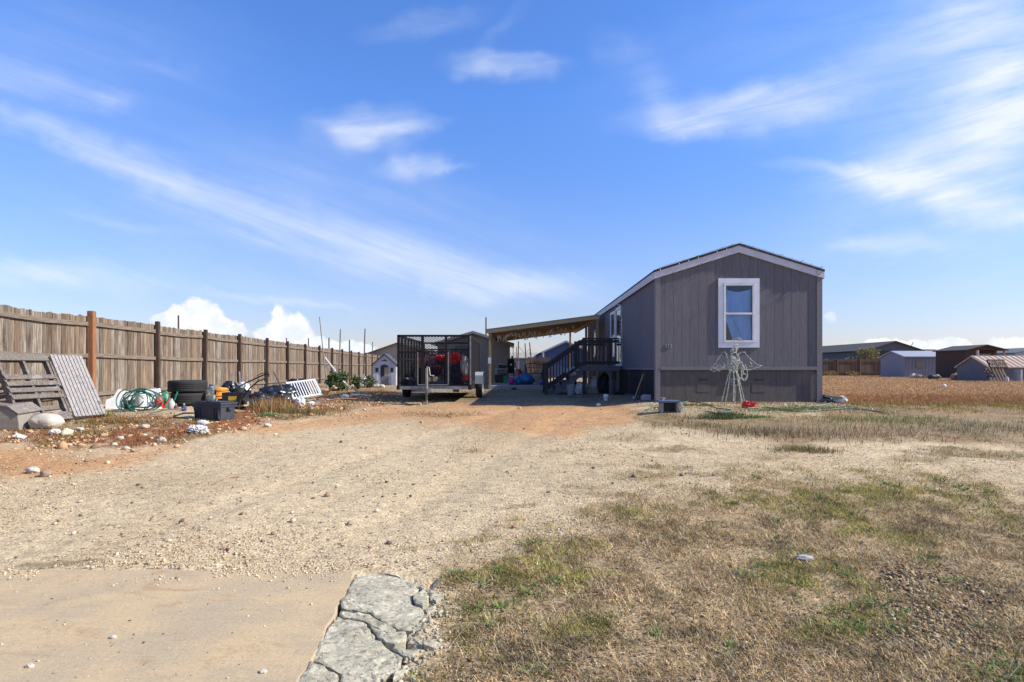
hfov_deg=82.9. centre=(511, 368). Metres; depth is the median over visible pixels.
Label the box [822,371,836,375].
dry weed
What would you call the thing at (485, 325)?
metal post
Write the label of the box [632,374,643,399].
long tool
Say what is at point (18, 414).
plywood box
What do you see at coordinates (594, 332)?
window
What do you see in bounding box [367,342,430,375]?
brown roofed house
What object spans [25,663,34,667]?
rock
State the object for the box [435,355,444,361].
red rag
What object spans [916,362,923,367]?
window
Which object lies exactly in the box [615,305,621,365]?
door
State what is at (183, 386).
tyre
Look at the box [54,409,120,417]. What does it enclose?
grass clump
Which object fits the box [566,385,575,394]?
plastic bucket
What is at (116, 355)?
wood fence
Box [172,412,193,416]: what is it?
stick
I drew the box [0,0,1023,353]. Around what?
sky
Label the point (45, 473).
rock
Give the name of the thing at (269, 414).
verge weeds
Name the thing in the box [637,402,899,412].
grass
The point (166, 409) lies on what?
stick
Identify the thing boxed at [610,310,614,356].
window
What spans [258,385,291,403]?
trash bag
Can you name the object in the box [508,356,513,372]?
smoker grill
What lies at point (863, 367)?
board fence
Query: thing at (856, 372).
dry weed
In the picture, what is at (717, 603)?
straw
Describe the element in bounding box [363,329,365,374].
leaning pole
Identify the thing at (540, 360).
board fence
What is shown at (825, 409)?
garden hose
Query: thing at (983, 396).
field grass
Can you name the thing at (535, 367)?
patio table
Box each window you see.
[593,330,595,356]
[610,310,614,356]
[718,278,759,347]
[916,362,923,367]
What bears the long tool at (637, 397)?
on the ground at (294, 472)
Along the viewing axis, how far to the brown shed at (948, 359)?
46.43 m
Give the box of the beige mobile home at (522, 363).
[510,352,539,375]
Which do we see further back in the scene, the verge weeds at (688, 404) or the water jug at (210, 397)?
the verge weeds at (688, 404)
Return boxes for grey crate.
[498,365,505,368]
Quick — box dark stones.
[4,404,714,559]
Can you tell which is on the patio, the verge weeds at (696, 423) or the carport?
the carport
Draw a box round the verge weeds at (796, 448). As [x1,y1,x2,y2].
[749,443,846,454]
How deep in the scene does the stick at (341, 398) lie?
15.14 m
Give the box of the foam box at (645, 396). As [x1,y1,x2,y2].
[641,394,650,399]
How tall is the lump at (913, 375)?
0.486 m
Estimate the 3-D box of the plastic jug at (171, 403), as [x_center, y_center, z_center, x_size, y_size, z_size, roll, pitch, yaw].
[-6.751,0.719,11.500,0.128,0.228,0.128,0,0,0]
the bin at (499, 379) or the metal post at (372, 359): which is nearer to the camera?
the bin at (499, 379)
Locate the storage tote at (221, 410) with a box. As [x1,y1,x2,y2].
[191,401,237,420]
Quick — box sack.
[237,381,250,389]
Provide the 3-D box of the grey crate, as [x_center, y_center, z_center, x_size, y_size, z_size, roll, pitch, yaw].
[-0.493,-0.085,29.475,0.380,0.200,0.350,0,0,0]
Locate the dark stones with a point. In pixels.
(388, 542)
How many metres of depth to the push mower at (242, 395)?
11.80 m
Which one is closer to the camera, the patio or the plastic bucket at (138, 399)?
the plastic bucket at (138, 399)
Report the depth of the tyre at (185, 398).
12.24 m
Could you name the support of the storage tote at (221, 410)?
on the ground at (294, 472)
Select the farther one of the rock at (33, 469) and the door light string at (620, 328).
the door light string at (620, 328)
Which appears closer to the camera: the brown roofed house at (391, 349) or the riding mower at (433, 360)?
the riding mower at (433, 360)
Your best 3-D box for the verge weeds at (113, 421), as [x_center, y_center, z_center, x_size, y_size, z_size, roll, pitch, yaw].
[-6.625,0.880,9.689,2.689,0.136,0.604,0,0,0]
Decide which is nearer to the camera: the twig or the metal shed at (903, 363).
the twig
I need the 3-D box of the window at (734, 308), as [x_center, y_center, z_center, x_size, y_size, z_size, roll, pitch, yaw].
[5.490,-1.337,14.101,0.990,1.675,0.170,0,0,1]
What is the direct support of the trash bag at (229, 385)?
on the ground at (294, 472)
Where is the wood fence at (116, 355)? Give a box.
[0,305,381,411]
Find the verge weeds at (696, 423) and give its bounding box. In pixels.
[643,419,748,430]
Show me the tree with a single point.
(869, 352)
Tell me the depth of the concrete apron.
2.75 m
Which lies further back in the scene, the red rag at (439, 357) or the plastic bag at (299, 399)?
the red rag at (439, 357)
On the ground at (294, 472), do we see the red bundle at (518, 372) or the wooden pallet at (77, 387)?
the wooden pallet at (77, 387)
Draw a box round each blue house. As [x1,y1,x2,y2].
[536,341,587,377]
[997,348,1023,355]
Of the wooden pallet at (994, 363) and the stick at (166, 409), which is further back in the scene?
the wooden pallet at (994, 363)
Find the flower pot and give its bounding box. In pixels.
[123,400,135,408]
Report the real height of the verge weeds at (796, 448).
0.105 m
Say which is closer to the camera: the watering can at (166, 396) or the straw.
the straw
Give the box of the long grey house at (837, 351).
[822,341,924,358]
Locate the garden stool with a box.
[656,398,683,412]
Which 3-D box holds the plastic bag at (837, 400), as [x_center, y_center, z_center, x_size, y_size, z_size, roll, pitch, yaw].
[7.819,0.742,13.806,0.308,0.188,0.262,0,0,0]
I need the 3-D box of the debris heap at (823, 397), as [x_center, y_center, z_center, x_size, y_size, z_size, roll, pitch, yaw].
[7.667,0.731,14.202,0.441,0.190,0.470,0,0,0]
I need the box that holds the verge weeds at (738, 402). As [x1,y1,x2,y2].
[709,401,809,404]
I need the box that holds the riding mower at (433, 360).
[418,350,449,383]
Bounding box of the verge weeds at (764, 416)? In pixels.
[740,415,772,418]
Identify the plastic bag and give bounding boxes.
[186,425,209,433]
[294,395,304,406]
[834,397,847,402]
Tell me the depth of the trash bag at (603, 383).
18.85 m
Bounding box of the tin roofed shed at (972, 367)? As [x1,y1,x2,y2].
[954,355,1023,380]
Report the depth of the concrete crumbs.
2.63 m
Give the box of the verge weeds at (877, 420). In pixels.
[750,411,998,428]
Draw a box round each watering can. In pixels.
[151,393,170,407]
[159,391,177,407]
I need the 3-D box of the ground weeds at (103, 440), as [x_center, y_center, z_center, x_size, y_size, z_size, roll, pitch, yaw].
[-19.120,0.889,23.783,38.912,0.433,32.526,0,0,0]
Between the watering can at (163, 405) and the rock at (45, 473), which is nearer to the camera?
the rock at (45, 473)
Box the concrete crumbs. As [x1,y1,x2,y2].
[353,572,455,681]
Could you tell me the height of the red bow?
0.181 m
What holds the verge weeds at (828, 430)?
on the ground at (294, 472)
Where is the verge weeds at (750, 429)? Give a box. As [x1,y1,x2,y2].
[665,422,836,441]
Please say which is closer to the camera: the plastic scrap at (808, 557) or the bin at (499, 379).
the plastic scrap at (808, 557)
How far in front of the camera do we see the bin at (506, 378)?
26.20 m
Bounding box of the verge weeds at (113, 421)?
[63,417,182,425]
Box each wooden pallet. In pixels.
[0,353,72,422]
[0,364,6,400]
[48,354,105,420]
[983,368,1006,381]
[986,359,1008,368]
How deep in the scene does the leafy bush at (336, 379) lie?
20.06 m
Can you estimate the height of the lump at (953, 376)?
0.634 m
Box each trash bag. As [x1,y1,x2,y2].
[221,381,238,391]
[249,391,269,407]
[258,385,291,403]
[279,384,297,402]
[447,362,463,383]
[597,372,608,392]
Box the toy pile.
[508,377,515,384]
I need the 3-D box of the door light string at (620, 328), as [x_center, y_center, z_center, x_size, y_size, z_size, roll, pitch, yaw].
[3.524,-1.242,19.417,0.044,1.897,1.370,0,0,1]
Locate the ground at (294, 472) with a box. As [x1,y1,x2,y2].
[0,376,1023,681]
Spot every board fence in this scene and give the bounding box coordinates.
[528,357,549,378]
[822,359,880,375]
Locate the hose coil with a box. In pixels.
[209,387,228,398]
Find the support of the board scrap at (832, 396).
on the plastic bag at (837, 400)
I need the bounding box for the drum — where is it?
[1014,370,1021,380]
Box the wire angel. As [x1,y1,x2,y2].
[710,338,761,403]
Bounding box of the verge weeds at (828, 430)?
[691,420,961,446]
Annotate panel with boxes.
[285,379,322,399]
[288,378,309,398]
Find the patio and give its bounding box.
[488,381,590,388]
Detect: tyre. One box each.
[167,380,207,392]
[169,392,205,404]
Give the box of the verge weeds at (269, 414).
[251,413,283,416]
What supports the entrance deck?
on the ground at (294, 472)
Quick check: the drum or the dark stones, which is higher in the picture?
the drum
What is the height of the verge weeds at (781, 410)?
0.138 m
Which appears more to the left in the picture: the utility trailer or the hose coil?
the hose coil
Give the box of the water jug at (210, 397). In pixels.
[206,384,215,400]
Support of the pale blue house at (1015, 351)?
on the ground at (294, 472)
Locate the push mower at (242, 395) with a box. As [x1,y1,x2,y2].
[217,372,269,408]
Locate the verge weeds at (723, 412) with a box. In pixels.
[699,410,757,416]
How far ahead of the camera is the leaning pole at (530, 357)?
34.47 m
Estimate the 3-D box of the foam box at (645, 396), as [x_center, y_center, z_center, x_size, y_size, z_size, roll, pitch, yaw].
[3.472,0.743,14.810,0.320,0.145,0.220,0,0,0]
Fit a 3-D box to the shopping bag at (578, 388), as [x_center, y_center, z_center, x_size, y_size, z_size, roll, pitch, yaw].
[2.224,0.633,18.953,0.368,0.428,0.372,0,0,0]
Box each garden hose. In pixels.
[116,388,164,411]
[682,401,730,413]
[749,402,832,408]
[750,408,884,412]
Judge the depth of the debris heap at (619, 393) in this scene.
17.89 m
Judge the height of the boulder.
0.258 m
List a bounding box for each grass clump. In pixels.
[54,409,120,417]
[235,394,304,413]
[260,404,351,416]
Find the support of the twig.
on the ground at (294, 472)
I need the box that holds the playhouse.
[371,353,396,384]
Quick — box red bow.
[741,400,757,407]
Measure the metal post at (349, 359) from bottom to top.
2.674 m
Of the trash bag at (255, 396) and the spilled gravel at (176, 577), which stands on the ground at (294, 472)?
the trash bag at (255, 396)
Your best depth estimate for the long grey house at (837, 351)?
68.99 m
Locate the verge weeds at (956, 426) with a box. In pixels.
[754,416,1023,442]
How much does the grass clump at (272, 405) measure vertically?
0.429 m
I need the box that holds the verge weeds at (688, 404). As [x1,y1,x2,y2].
[652,401,730,406]
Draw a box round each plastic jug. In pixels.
[168,399,174,408]
[181,404,186,410]
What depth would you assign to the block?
19.05 m
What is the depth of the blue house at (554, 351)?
48.00 m
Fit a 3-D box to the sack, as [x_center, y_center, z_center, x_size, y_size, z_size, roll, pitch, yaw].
[-6.298,0.550,13.601,0.352,0.496,0.330,0,0,0]
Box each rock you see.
[24,466,39,472]
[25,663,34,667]
[40,470,52,476]
[140,424,149,428]
[156,437,166,441]
[259,669,266,673]
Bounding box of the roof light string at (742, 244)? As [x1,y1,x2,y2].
[660,242,823,274]
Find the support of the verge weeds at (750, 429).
on the ground at (294, 472)
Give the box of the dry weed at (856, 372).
[846,371,859,375]
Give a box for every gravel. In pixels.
[0,568,345,604]
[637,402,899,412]
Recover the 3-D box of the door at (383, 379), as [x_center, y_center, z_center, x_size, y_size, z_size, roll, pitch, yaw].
[-6.067,0.578,27.616,0.400,0.390,0.028,0,0,0]
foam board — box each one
[105,389,142,408]
[140,388,161,408]
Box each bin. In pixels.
[495,375,504,382]
[503,376,508,382]
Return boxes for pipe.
[324,357,346,386]
[338,329,340,373]
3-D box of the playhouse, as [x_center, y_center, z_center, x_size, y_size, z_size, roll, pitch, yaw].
[-6.067,0.048,28.045,1.240,1.510,1.050,0,0,0]
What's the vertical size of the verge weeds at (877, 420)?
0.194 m
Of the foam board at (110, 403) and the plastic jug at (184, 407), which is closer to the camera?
the plastic jug at (184, 407)
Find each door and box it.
[380,376,388,383]
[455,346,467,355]
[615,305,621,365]
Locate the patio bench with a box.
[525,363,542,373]
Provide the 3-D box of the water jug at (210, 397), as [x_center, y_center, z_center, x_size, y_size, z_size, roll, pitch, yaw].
[-5.343,0.436,10.296,0.174,0.297,0.172,0,0,0]
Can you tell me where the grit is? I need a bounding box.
[0,573,318,681]
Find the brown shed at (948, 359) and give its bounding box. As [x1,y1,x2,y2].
[932,344,1008,377]
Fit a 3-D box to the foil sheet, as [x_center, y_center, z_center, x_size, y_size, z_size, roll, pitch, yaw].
[-1.296,0.012,15.904,0.235,0.820,0.308,0,0,0]
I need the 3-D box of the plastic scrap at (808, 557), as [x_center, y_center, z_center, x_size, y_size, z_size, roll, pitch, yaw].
[1.875,1.213,3.709,0.107,0.034,0.097,0,0,30]
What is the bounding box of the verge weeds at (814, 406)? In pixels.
[743,404,874,410]
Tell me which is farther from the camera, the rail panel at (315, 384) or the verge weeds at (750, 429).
the rail panel at (315, 384)
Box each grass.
[389,401,1023,681]
[822,375,1023,414]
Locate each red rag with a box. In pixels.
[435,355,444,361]
[447,351,461,364]
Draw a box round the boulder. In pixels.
[28,413,64,428]
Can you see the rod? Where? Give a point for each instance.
(278, 380)
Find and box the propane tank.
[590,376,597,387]
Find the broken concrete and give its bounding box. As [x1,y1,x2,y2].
[298,573,443,681]
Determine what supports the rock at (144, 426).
on the ground at (294, 472)
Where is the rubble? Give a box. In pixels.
[2,392,451,452]
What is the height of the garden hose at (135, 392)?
0.495 m
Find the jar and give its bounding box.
[603,394,608,400]
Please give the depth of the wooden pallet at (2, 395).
9.75 m
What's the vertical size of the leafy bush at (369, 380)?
0.631 m
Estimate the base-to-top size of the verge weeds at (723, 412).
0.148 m
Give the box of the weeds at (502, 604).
[448,474,1023,681]
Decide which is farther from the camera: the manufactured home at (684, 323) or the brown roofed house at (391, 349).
the brown roofed house at (391, 349)
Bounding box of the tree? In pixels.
[848,343,883,358]
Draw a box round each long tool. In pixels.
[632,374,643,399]
[636,375,643,399]
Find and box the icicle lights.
[497,325,573,341]
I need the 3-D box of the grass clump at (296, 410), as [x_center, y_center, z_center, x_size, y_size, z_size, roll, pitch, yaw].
[-4.206,0.835,11.758,2.012,0.277,0.950,0,0,0]
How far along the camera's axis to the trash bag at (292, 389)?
13.81 m
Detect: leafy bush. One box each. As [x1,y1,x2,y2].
[323,369,348,390]
[348,374,361,388]
[361,375,377,387]
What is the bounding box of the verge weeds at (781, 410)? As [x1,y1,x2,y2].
[720,406,843,411]
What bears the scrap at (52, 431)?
on the ground at (294, 472)
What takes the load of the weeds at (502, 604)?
on the ground at (294, 472)
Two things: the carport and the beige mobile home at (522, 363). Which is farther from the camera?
the beige mobile home at (522, 363)
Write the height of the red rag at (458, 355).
0.377 m
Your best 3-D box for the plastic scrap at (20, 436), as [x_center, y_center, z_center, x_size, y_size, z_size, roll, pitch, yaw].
[-7.007,0.964,8.255,0.194,0.076,0.054,0,0,9]
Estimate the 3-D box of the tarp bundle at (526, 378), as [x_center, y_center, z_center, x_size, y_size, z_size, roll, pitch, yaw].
[0.575,0.433,24.195,0.721,0.485,0.722,0,0,29]
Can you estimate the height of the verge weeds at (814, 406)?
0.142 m
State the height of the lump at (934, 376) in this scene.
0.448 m
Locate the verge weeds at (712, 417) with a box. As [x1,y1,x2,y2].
[671,413,759,420]
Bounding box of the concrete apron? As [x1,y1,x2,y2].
[0,570,353,681]
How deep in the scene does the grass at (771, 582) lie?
3.25 m
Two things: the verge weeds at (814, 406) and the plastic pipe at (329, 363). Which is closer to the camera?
the verge weeds at (814, 406)
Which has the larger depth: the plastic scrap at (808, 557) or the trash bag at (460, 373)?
the trash bag at (460, 373)
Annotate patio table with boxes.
[525,367,542,378]
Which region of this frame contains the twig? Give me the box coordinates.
[211,476,238,484]
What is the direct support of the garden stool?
on the ground at (294, 472)
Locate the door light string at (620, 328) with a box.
[614,303,620,358]
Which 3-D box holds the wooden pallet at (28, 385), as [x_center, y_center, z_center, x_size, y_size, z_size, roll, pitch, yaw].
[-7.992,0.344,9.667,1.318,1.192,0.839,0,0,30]
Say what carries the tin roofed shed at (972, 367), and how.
on the ground at (294, 472)
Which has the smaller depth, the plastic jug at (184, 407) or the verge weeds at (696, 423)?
the verge weeds at (696, 423)
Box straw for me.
[383,470,1023,681]
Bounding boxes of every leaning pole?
[319,317,327,387]
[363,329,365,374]
[517,341,518,368]
[529,342,532,372]
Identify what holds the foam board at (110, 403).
on the ground at (294, 472)
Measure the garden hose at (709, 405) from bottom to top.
0.103 m
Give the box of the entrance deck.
[542,338,619,393]
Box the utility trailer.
[392,335,483,404]
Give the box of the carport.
[485,314,599,385]
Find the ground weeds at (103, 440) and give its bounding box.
[0,380,516,452]
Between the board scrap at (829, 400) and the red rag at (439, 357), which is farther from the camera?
the red rag at (439, 357)
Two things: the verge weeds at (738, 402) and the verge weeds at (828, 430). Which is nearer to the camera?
the verge weeds at (828, 430)
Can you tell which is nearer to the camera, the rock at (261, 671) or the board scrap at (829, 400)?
the rock at (261, 671)
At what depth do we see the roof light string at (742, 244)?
13.97 m
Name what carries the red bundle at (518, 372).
on the patio
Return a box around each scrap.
[12,433,26,438]
[48,429,60,434]
[197,420,208,424]
[796,554,813,560]
[816,399,834,401]
[825,395,843,398]
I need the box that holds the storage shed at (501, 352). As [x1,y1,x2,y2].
[431,331,513,383]
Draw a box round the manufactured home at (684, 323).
[588,243,824,402]
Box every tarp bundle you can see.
[514,376,520,384]
[519,373,534,383]
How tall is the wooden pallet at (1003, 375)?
0.937 m
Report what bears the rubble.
on the ground at (294, 472)
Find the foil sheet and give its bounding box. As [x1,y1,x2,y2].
[460,354,467,374]
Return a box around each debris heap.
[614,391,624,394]
[822,394,833,401]
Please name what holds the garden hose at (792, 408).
on the ground at (294, 472)
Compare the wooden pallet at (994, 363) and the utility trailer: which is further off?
the wooden pallet at (994, 363)
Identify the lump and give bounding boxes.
[910,373,919,377]
[927,374,940,378]
[950,372,956,379]
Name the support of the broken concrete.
on the ground at (294, 472)
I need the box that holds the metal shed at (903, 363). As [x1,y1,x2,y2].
[878,351,935,376]
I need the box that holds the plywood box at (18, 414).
[0,400,42,430]
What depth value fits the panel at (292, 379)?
15.06 m
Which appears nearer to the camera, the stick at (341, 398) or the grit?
the grit
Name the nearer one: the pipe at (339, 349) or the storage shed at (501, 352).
the pipe at (339, 349)
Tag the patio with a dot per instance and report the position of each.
(534, 385)
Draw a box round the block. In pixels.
[586,388,598,393]
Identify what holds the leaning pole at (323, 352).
on the ground at (294, 472)
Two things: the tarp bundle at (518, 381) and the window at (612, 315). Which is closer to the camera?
the window at (612, 315)
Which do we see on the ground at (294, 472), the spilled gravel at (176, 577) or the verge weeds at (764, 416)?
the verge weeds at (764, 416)
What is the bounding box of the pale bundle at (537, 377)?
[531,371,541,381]
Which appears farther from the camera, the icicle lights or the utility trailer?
the icicle lights
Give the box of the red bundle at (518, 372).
[515,369,521,375]
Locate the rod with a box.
[273,371,283,389]
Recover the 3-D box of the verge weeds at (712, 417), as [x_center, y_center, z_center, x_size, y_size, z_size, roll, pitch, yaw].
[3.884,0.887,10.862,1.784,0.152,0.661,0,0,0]
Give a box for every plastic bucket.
[135,394,148,406]
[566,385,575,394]
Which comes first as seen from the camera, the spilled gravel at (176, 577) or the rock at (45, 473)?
the spilled gravel at (176, 577)
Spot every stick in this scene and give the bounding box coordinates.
[150,408,183,413]
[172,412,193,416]
[327,398,356,400]
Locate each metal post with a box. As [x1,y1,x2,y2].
[349,340,349,378]
[372,342,372,377]
[485,317,486,334]
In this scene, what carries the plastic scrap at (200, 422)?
on the ground at (294, 472)
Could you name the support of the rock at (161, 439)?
on the ground at (294, 472)

